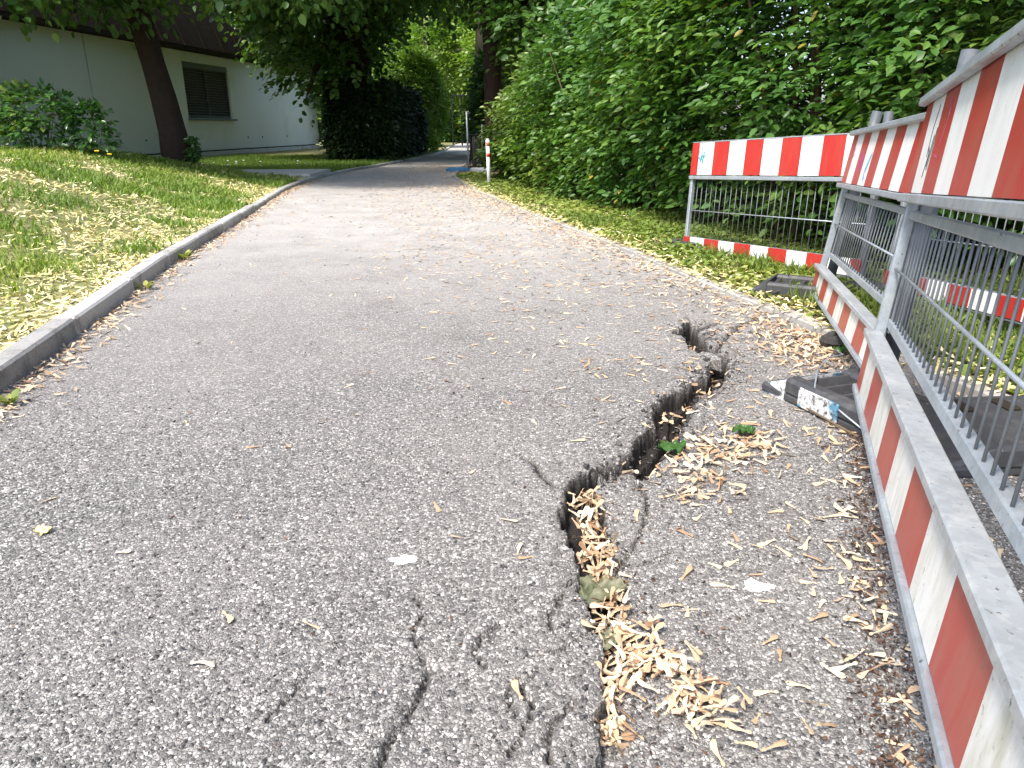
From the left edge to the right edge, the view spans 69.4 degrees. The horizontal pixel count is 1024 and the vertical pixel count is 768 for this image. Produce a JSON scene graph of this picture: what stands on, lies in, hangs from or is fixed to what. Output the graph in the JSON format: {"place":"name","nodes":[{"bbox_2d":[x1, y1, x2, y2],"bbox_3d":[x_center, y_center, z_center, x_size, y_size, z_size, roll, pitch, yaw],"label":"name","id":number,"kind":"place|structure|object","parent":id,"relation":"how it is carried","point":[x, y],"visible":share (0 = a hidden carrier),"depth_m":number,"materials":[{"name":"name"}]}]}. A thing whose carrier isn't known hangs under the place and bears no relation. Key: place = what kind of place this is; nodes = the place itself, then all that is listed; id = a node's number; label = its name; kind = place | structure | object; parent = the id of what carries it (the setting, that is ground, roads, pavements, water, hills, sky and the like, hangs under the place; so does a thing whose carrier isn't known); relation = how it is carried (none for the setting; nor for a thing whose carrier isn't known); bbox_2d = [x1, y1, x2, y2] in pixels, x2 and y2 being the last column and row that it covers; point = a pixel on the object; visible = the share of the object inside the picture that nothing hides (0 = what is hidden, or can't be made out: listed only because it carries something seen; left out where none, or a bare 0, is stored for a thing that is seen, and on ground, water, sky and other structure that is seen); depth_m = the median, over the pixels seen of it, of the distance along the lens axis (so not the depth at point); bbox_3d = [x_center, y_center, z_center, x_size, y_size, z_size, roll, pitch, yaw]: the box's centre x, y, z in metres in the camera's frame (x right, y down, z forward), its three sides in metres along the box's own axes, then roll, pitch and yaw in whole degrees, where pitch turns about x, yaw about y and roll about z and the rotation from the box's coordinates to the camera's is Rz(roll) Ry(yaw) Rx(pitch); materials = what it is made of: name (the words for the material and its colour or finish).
{"place":"outdoors","nodes":[
{"label":"outdoors","id":0,"kind":"place"},
{"bbox_2d":[0,140,460,349],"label":"lawn ground","id":1,"kind":"structure","parent":0,"point":[79,283],"depth_m":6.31,"materials":[{"name":"plant"}]},
{"bbox_2d":[0,77,80,149],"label":"laurel shrub","id":2,"kind":"object","parent":1,"relation":"on","point":[31,123],"visible":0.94,"depth_m":10.63,"materials":[{"name":"green plant"}]},
{"bbox_2d":[52,97,124,155],"bbox_3d":[-6.281,-3.784,10.995,0.990,0.901,0.858,7,20,20],"label":"laurel shrub","id":3,"kind":"object","parent":1,"relation":"on","point":[92,108],"visible":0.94,"depth_m":10.86,"materials":[{"name":"green plant"}]},
{"bbox_2d":[0,146,304,352],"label":"seed wing litter","id":4,"kind":"object","parent":1,"relation":"on","point":[62,306],"visible":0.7,"depth_m":5.90,"materials":[{"name":"plant"}]},
{"bbox_2d":[182,136,203,165],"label":"ivy plant","id":5,"kind":"object","parent":1,"relation":"on","point":[192,152],"visible":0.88,"depth_m":13.75,"materials":[{"name":"green plant"}]},
{"bbox_2d":[0,0,387,162],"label":"lawn tree","id":6,"kind":"object","parent":1,"relation":"on","point":[142,33],"visible":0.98,"depth_m":12.69,"materials":[{"name":"green plant"}]},
{"bbox_2d":[240,169,330,177],"bbox_3d":[-5.290,-4.373,15.419,2.620,0.118,1.800,0,19,0],"label":"concrete pad","id":7,"kind":"object","parent":1,"relation":"on","point":[308,172],"visible":0.31,"depth_m":15.34,"materials":[{"name":"concrete"}]},
{"bbox_2d":[315,70,429,160],"bbox_3d":[-4.368,-8.668,24.624,2.683,2.981,8.025,0,19,0],"label":"clipped hedge","id":8,"kind":"object","parent":1,"relation":"on","point":[362,121],"visible":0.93,"depth_m":21.25,"materials":[{"name":"green plant"}]},
{"bbox_2d":[330,6,507,136],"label":"lawn end tree","id":9,"kind":"object","parent":1,"relation":"on","point":[455,100],"visible":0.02,"depth_m":45.71,"materials":[{"name":"green plant"}]},
{"bbox_2d":[385,43,453,152],"bbox_3d":[-3.814,-11.262,29.396,3.098,4.052,4.684,0,19,0],"label":"path bush","id":10,"kind":"object","parent":1,"relation":"on","point":[427,74],"visible":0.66,"depth_m":28.51,"materials":[{"name":"green plant"}]},
{"bbox_2d":[430,110,466,142],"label":"path bush","id":11,"kind":"object","parent":1,"relation":"on","point":[457,135],"visible":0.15,"depth_m":46.89,"materials":[{"name":"green plant"}]},
{"bbox_2d":[199,153,416,171],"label":"grass","id":12,"kind":"structure","parent":0,"point":[286,159],"depth_m":20.55,"materials":[{"name":"plant"}]},
{"bbox_2d":[0,142,1023,767],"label":"asphalt path","id":13,"kind":"structure","parent":0,"point":[366,488],"depth_m":2.00,"materials":[{"name":"asphalt"}]},
{"bbox_2d":[0,388,19,405],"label":"leaf tuft","id":14,"kind":"object","parent":13,"relation":"on","point":[12,397],"visible":0.94,"depth_m":2.80,"materials":[{"name":"green plant"}]},
{"bbox_2d":[33,524,51,535],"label":"crumpled leaf","id":15,"kind":"object","parent":13,"relation":"on","point":[42,529],"visible":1,"depth_m":1.92,"materials":[{"name":"plant"}]},
{"bbox_2d":[134,280,157,289],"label":"weed","id":16,"kind":"object","parent":13,"relation":"on","point":[147,284],"visible":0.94,"depth_m":4.76,"materials":[{"name":"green plant"}]},
{"bbox_2d":[178,249,193,258],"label":"weed","id":17,"kind":"object","parent":13,"relation":"on","point":[187,254],"visible":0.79,"depth_m":5.85,"materials":[{"name":"green plant"}]},
{"bbox_2d":[190,660,214,666],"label":"seed wing","id":18,"kind":"structure","parent":13,"relation":"on","point":[210,663],"depth_m":1.45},
{"bbox_2d":[388,554,416,564],"bbox_3d":[-0.266,0.427,1.806,0.067,0.002,0.046,-7,21,-20],"label":"bird dropping","id":19,"kind":"object","parent":13,"relation":"on","point":[403,559],"visible":1,"depth_m":1.80,"materials":[{"name":"white"}]},
{"bbox_2d":[451,95,469,145],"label":"metal frame","id":20,"kind":"object","parent":13,"relation":"on","point":[452,96],"visible":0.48,"depth_m":40.45,"materials":[{"name":"metal"}]},
{"bbox_2d":[8,219,1002,767],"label":"brown litter","id":21,"kind":"object","parent":13,"relation":"on","point":[892,693],"visible":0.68,"depth_m":1.63,"materials":[{"name":"plant"}]},
{"bbox_2d":[0,164,1012,767],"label":"seed wing litter","id":22,"kind":"object","parent":13,"relation":"on","point":[588,494],"visible":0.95,"depth_m":2.96,"materials":[{"name":"plant"}]},
{"bbox_2d":[511,679,523,698],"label":"seed wing","id":23,"kind":"structure","parent":13,"relation":"on","point":[514,684],"depth_m":1.38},
{"bbox_2d":[589,603,609,609],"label":"seed wing","id":24,"kind":"structure","parent":13,"relation":"on","point":[593,605],"depth_m":1.64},
{"bbox_2d":[578,574,626,604],"bbox_3d":[0.205,0.471,1.702,0.117,0.042,0.087,0,19,0],"label":"crumpled leaf","id":25,"kind":"object","parent":13,"relation":"on","point":[590,587],"visible":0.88,"depth_m":1.70,"materials":[{"name":"plant"}]},
{"bbox_2d":[597,626,616,649],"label":"crumpled leaf","id":26,"kind":"object","parent":13,"relation":"on","point":[606,640],"visible":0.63,"depth_m":1.53,"materials":[{"name":"plant"}]},
{"bbox_2d":[608,685,615,703],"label":"seed wing","id":27,"kind":"structure","parent":13,"relation":"on","point":[611,691],"depth_m":1.38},
{"bbox_2d":[605,671,626,683],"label":"seed wing","id":28,"kind":"structure","parent":13,"relation":"on","point":[617,676],"depth_m":1.44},
{"bbox_2d":[615,654,621,674],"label":"seed wing","id":29,"kind":"structure","parent":28,"relation":"on","point":[618,668],"depth_m":1.45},
{"bbox_2d":[608,641,625,659],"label":"seed wing","id":30,"kind":"structure","parent":13,"relation":"on","point":[622,653],"depth_m":1.49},
{"bbox_2d":[614,633,622,649],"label":"seed wing","id":31,"kind":"structure","parent":13,"relation":"on","point":[618,638],"depth_m":1.50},
{"bbox_2d":[608,742,629,748],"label":"seed wing","id":32,"kind":"structure","parent":13,"relation":"on","point":[622,745],"depth_m":1.28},
{"bbox_2d":[607,604,630,610],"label":"seed wing","id":33,"kind":"structure","parent":13,"relation":"on","point":[626,607],"depth_m":1.63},
{"bbox_2d":[605,732,634,740],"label":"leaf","id":34,"kind":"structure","parent":13,"relation":"on","point":[628,737],"depth_m":1.30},
{"bbox_2d":[619,667,632,686],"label":"seed wing","id":35,"kind":"structure","parent":13,"relation":"on","point":[622,680],"depth_m":1.42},
{"bbox_2d":[619,686,645,701],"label":"seed wing","id":36,"kind":"structure","parent":13,"relation":"on","point":[630,691],"depth_m":1.38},
{"bbox_2d":[621,624,645,635],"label":"seed wing","id":37,"kind":"structure","parent":13,"relation":"on","point":[623,626],"depth_m":1.55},
{"bbox_2d":[623,720,644,739],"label":"seed wing","id":38,"kind":"structure","parent":13,"relation":"on","point":[626,724],"depth_m":1.30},
{"bbox_2d":[629,674,638,693],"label":"seed wing","id":39,"kind":"structure","parent":13,"relation":"on","point":[633,678],"depth_m":1.41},
{"bbox_2d":[636,678,660,693],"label":"seed wing","id":40,"kind":"structure","parent":13,"relation":"on","point":[642,682],"depth_m":1.40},
{"bbox_2d":[665,656,672,676],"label":"seed wing","id":41,"kind":"structure","parent":13,"relation":"on","point":[669,672],"depth_m":1.44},
{"bbox_2d":[656,661,684,673],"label":"seed wing","id":42,"kind":"structure","parent":13,"relation":"on","point":[674,665],"depth_m":1.44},
{"bbox_2d":[658,439,686,453],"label":"crumpled leaf","id":43,"kind":"object","parent":13,"relation":"on","point":[666,445],"visible":1,"depth_m":2.43,"materials":[{"name":"plant"}]},
{"bbox_2d":[680,653,686,675],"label":"seed wing","id":44,"kind":"structure","parent":13,"relation":"on","point":[683,658],"depth_m":1.45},
{"bbox_2d":[682,694,691,720],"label":"seed wing","id":45,"kind":"structure","parent":13,"relation":"on","point":[684,704],"depth_m":1.35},
{"bbox_2d":[684,640,700,661],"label":"seed wing","id":46,"kind":"structure","parent":13,"relation":"on","point":[696,655],"depth_m":1.50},
{"bbox_2d":[691,713,710,727],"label":"seed wing","id":47,"kind":"structure","parent":13,"relation":"on","point":[695,722],"depth_m":1.31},
{"bbox_2d":[696,720,713,729],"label":"seed wing","id":48,"kind":"structure","parent":13,"relation":"on","point":[704,722],"depth_m":1.30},
{"bbox_2d":[699,352,722,371],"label":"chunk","id":49,"kind":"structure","parent":13,"relation":"on","point":[716,363],"depth_m":3.38,"materials":[{"name":"asphalt"}]},
{"bbox_2d":[710,739,724,766],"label":"seed wing","id":50,"kind":"structure","parent":13,"relation":"on","point":[713,745],"depth_m":1.26,"materials":[{"name":"plant"}]},
{"bbox_2d":[707,676,729,685],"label":"seed wing","id":51,"kind":"structure","parent":13,"relation":"on","point":[719,682],"depth_m":1.42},
{"bbox_2d":[710,582,734,588],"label":"seed wing","id":52,"kind":"structure","parent":13,"relation":"on","point":[718,584],"depth_m":1.72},
{"bbox_2d":[710,717,742,723],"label":"seed wing","id":53,"kind":"structure","parent":13,"relation":"on","point":[730,719],"depth_m":1.32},
{"bbox_2d":[721,695,738,712],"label":"seed wing","id":54,"kind":"structure","parent":13,"relation":"on","point":[734,698],"depth_m":1.34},
{"bbox_2d":[725,719,751,733],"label":"seed wing","id":55,"kind":"structure","parent":13,"relation":"on","point":[730,724],"depth_m":1.30,"materials":[{"name":"plant"}]},
{"bbox_2d":[732,424,755,434],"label":"crumpled leaf","id":56,"kind":"object","parent":13,"relation":"on","point":[742,428],"visible":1,"depth_m":2.55,"materials":[{"name":"plant"}]},
{"bbox_2d":[735,740,757,747],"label":"seed wing","id":57,"kind":"structure","parent":13,"relation":"on","point":[752,744],"depth_m":1.26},
{"bbox_2d":[743,577,775,591],"bbox_3d":[0.569,0.469,1.712,0.071,0.002,0.059,13,23,33],"label":"bird dropping","id":58,"kind":"object","parent":13,"relation":"on","point":[751,584],"visible":1,"depth_m":1.71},
{"bbox_2d":[753,690,778,695],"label":"seed wing","id":59,"kind":"structure","parent":13,"relation":"on","point":[758,692],"depth_m":1.39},
{"bbox_2d":[760,740,786,751],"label":"seed wing","id":60,"kind":"structure","parent":13,"relation":"on","point":[780,743],"depth_m":1.26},
{"bbox_2d":[786,680,810,688],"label":"seed wing","id":61,"kind":"structure","parent":13,"relation":"on","point":[792,683],"depth_m":1.41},
{"bbox_2d":[809,612,828,620],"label":"seed wing","id":62,"kind":"structure","parent":13,"relation":"on","point":[822,614],"depth_m":1.60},
{"bbox_2d":[795,401,858,437],"bbox_3d":[1.104,0.096,2.732,0.020,0.009,0.514,-5,20,-13],"label":"twig","id":63,"kind":"object","parent":13,"relation":"on","point":[837,425],"visible":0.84,"depth_m":2.61,"materials":[{"name":"brown plant"}]},
{"bbox_2d":[816,722,837,727],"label":"seed wing","id":64,"kind":"structure","parent":13,"relation":"on","point":[825,724],"depth_m":1.30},
{"bbox_2d":[819,331,843,348],"bbox_3d":[1.534,-0.202,3.530,0.107,0.098,0.115,-17,26,-40],"label":"asphalt lump","id":65,"kind":"object","parent":13,"relation":"on","point":[831,339],"visible":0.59,"depth_m":3.50,"materials":[{"name":"asphalt"}]},
{"bbox_2d":[820,662,845,678],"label":"seed wing","id":66,"kind":"structure","parent":13,"relation":"on","point":[839,674],"depth_m":1.43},
{"bbox_2d":[833,344,848,352],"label":"crumpled leaf","id":67,"kind":"object","parent":13,"relation":"on","point":[843,348],"visible":0.59,"depth_m":3.43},
{"bbox_2d":[761,369,926,437],"bbox_3d":[1.286,0.071,2.723,0.348,0.099,0.740,-7,20,-19],"label":"barrier foot","id":68,"kind":"object","parent":13,"relation":"on","point":[828,396],"visible":0.47,"depth_m":2.77},
{"bbox_2d":[814,349,860,428],"bbox_3d":[1.274,-0.027,2.948,0.192,0.103,1.099,5,20,14],"label":"wire","id":69,"kind":"object","parent":68,"relation":"on","point":[840,411],"visible":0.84,"depth_m":2.83,"materials":[{"name":"metal"}]},
{"bbox_2d":[852,19,1023,767],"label":"striped barrier","id":70,"kind":"object","parent":68,"relation":"on","point":[961,603],"visible":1,"depth_m":1.38,"materials":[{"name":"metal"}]},
{"bbox_2d":[830,661,857,670],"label":"seed wing","id":71,"kind":"structure","parent":13,"relation":"on","point":[839,668],"depth_m":1.44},
{"bbox_2d":[836,553,851,569],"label":"seed wing","id":72,"kind":"structure","parent":13,"relation":"on","point":[848,564],"depth_m":1.78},
{"bbox_2d":[868,623,893,635],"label":"seed wing","id":73,"kind":"structure","parent":13,"relation":"on","point":[887,627],"depth_m":1.54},
{"bbox_2d":[880,696,912,702],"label":"seed wing","id":74,"kind":"structure","parent":13,"relation":"on","point":[891,700],"depth_m":1.37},
{"bbox_2d":[897,693,920,714],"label":"seed wing","id":75,"kind":"structure","parent":13,"relation":"on","point":[912,708],"depth_m":1.35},
{"bbox_2d":[902,685,919,698],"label":"seed wing","id":76,"kind":"structure","parent":13,"relation":"on","point":[913,688],"depth_m":1.39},
{"bbox_2d":[903,711,925,730],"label":"seed wing","id":77,"kind":"structure","parent":13,"relation":"on","point":[921,726],"depth_m":1.31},
{"bbox_2d":[918,395,1023,477],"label":"barrier foot","id":78,"kind":"object","parent":13,"relation":"on","point":[961,469],"visible":0.29,"depth_m":2.35},
{"bbox_2d":[314,0,869,127],"label":"sky","id":79,"kind":"structure","parent":0,"point":[823,96],"materials":[{"name":"white"}]},
{"bbox_2d":[458,139,1023,395],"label":"verge ground","id":80,"kind":"structure","parent":0,"point":[827,320],"depth_m":5.97,"materials":[{"name":"plant"}]},
{"bbox_2d":[465,111,483,168],"bbox_3d":[-0.916,-6.048,18.388,0.329,1.331,2.152,0,19,0],"label":"fence","id":81,"kind":"object","parent":80,"relation":"on","point":[474,150],"visible":0.64,"depth_m":17.97,"materials":[{"name":"metal"}]},
{"bbox_2d":[453,46,517,156],"bbox_3d":[-0.341,-9.762,25.824,3.327,3.636,7.117,0,19,0],"label":"path bush","id":82,"kind":"object","parent":80,"relation":"on","point":[475,99],"visible":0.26,"depth_m":24.03,"materials":[{"name":"green plant"}]},
{"bbox_2d":[486,139,490,182],"bbox_3d":[-0.412,-3.826,12.963,0.091,0.901,0.073,0,19,0],"label":"bollard","id":83,"kind":"object","parent":80,"relation":"on","point":[488,162],"visible":0.87,"depth_m":12.91,"materials":[{"name":"white paint"}]},
{"bbox_2d":[473,85,573,179],"bbox_3d":[0.541,-4.926,14.580,2.651,1.891,3.321,0,19,0],"label":"hedge shrub","id":84,"kind":"object","parent":80,"relation":"on","point":[498,164],"visible":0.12,"depth_m":14.22,"materials":[{"name":"green plant"}]},
{"bbox_2d":[480,35,644,190],"bbox_3d":[1.122,-4.499,12.501,3.298,2.431,3.437,0,19,0],"label":"hedge shrub","id":85,"kind":"object","parent":80,"relation":"on","point":[534,164],"visible":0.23,"depth_m":11.88,"materials":[{"name":"green plant"}]},
{"bbox_2d":[505,0,738,199],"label":"hedge shrub","id":86,"kind":"object","parent":80,"relation":"on","point":[560,54],"visible":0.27,"depth_m":10.41,"materials":[{"name":"green plant"}]},
{"bbox_2d":[661,238,695,250],"bbox_3d":[1.550,-1.221,6.511,0.500,0.093,0.300,-4,20,-11],"label":"barrier foot","id":87,"kind":"object","parent":80,"relation":"on","point":[679,239],"visible":0.2,"depth_m":6.47},
{"bbox_2d":[683,111,893,277],"bbox_3d":[1.956,-1.433,5.560,0.195,1.129,2.041,-7,21,-20],"label":"striped barrier","id":88,"kind":"object","parent":87,"relation":"on","point":[770,159],"visible":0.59,"depth_m":5.45,"materials":[{"name":"metal"}]},
{"bbox_2d":[550,0,821,211],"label":"hedge shrub","id":89,"kind":"object","parent":80,"relation":"on","point":[624,154],"visible":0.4,"depth_m":8.85,"materials":[{"name":"green plant"}]},
{"bbox_2d":[455,171,1023,394],"bbox_3d":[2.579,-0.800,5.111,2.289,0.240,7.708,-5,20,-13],"label":"grass","id":90,"kind":"structure","parent":80,"relation":"on","point":[863,300],"depth_m":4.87,"materials":[{"name":"green plant"}]},
{"bbox_2d":[594,0,885,223],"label":"hedge shrub","id":91,"kind":"object","parent":80,"relation":"on","point":[657,45],"visible":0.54,"depth_m":7.41,"materials":[{"name":"green plant"}]},
{"bbox_2d":[459,178,1022,395],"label":"seed wing litter","id":92,"kind":"object","parent":80,"relation":"on","point":[698,274],"visible":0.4,"depth_m":5.15,"materials":[{"name":"plant"}]},
{"bbox_2d":[745,274,858,302],"bbox_3d":[1.800,-0.587,4.582,0.620,0.106,0.360,11,22,28],"label":"barrier foot","id":93,"kind":"object","parent":80,"relation":"on","point":[773,284],"visible":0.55,"depth_m":4.51},
{"bbox_2d":[812,111,925,368],"bbox_3d":[1.716,-0.738,3.520,0.273,1.091,2.002,5,20,15],"label":"striped barrier","id":94,"kind":"object","parent":93,"relation":"on","point":[881,156],"visible":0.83,"depth_m":3.46,"materials":[{"name":"metal"}]},
{"bbox_2d":[660,0,1023,244],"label":"hedge shrub","id":95,"kind":"object","parent":80,"relation":"on","point":[783,109],"visible":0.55,"depth_m":6.19,"materials":[{"name":"green plant"}]},
{"bbox_2d":[836,275,885,289],"bbox_3d":[2.350,-0.625,4.780,0.700,0.096,0.360,-2,19,-5],"label":"barrier foot","id":96,"kind":"object","parent":80,"relation":"on","point":[855,283],"visible":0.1,"depth_m":4.72},
{"bbox_2d":[883,195,1023,324],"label":"striped barrier","id":97,"kind":"object","parent":96,"relation":"on","point":[1019,315],"visible":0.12,"depth_m":3.81,"materials":[{"name":"metal"}]},
{"bbox_2d":[792,0,1023,266],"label":"hedge shrub","id":98,"kind":"object","parent":80,"relation":"on","point":[900,35],"visible":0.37,"depth_m":5.05,"materials":[{"name":"green plant"}]},
{"bbox_2d":[810,0,1020,130],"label":"hedge tree","id":99,"kind":"object","parent":80,"relation":"on","point":[974,47],"depth_m":10.60,"materials":[{"name":"green plant"}]},
{"bbox_2d":[941,0,1023,265],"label":"hedge shrub","id":100,"kind":"object","parent":80,"relation":"on","point":[994,19],"visible":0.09,"depth_m":4.38,"materials":[{"name":"green plant"}]},
{"label":"ground","id":101,"kind":"structure","parent":0,"visible":0},
{"bbox_2d":[0,0,319,156],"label":"white building","id":102,"kind":"structure","parent":101,"relation":"on","point":[226,106],"depth_m":22.32,"materials":[{"name":"paint"}]},
{"bbox_2d":[181,61,236,120],"bbox_3d":[-10.168,-9.768,24.789,0.674,1.755,3.038,0,19,0],"label":"window","id":103,"kind":"structure","parent":102,"relation":"in","point":[188,65],"depth_m":24.78,"materials":[{"name":"black glass"}]},
{"bbox_2d":[0,144,453,393],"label":"kerb","id":104,"kind":"structure","parent":101,"relation":"on","point":[22,357],"depth_m":4.18,"materials":[{"name":"concrete"}]},
{"bbox_2d":[165,0,479,144],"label":"ivy tree","id":105,"kind":"object","parent":101,"relation":"on","point":[352,35],"visible":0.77,"depth_m":21.02,"materials":[{"name":"green plant"}]},
{"bbox_2d":[377,2,508,127],"bbox_3d":[-2.715,-15.462,35.619,8.577,8.107,8.532,0,19,0],"label":"bright tree","id":106,"kind":"object","parent":101,"relation":"on","point":[462,48],"visible":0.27,"depth_m":34.77,"materials":[{"name":"green plant"}]},
{"bbox_2d":[448,79,470,133],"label":"path bush","id":107,"kind":"object","parent":101,"relation":"on","point":[459,115],"visible":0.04,"depth_m":45.44,"materials":[{"name":"green plant"}]},
{"bbox_2d":[463,1,602,159],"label":"pale tree","id":108,"kind":"object","parent":101,"relation":"on","point":[478,40],"depth_m":24.91,"materials":[{"name":"green plant"}]},
{"bbox_2d":[430,0,713,166],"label":"tree","id":109,"kind":"object","parent":101,"relation":"on","point":[495,18],"visible":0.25,"depth_m":17.34,"materials":[{"name":"green plant"}]},
{"bbox_2d":[453,162,1009,396],"bbox_3d":[0.043,-2.724,11.080,1.042,0.222,22.742,-3,19,-9],"label":"edging","id":110,"kind":"object","parent":101,"relation":"on","point":[799,320],"visible":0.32,"depth_m":4.47,"materials":[{"name":"concrete"}]},
{"bbox_2d":[446,167,468,171],"bbox_3d":[-1.280,-5.081,17.503,0.580,0.085,0.400,0,19,0],"label":"fence foot","id":111,"kind":"object","parent":110,"relation":"on","point":[451,169],"visible":0.95,"depth_m":17.36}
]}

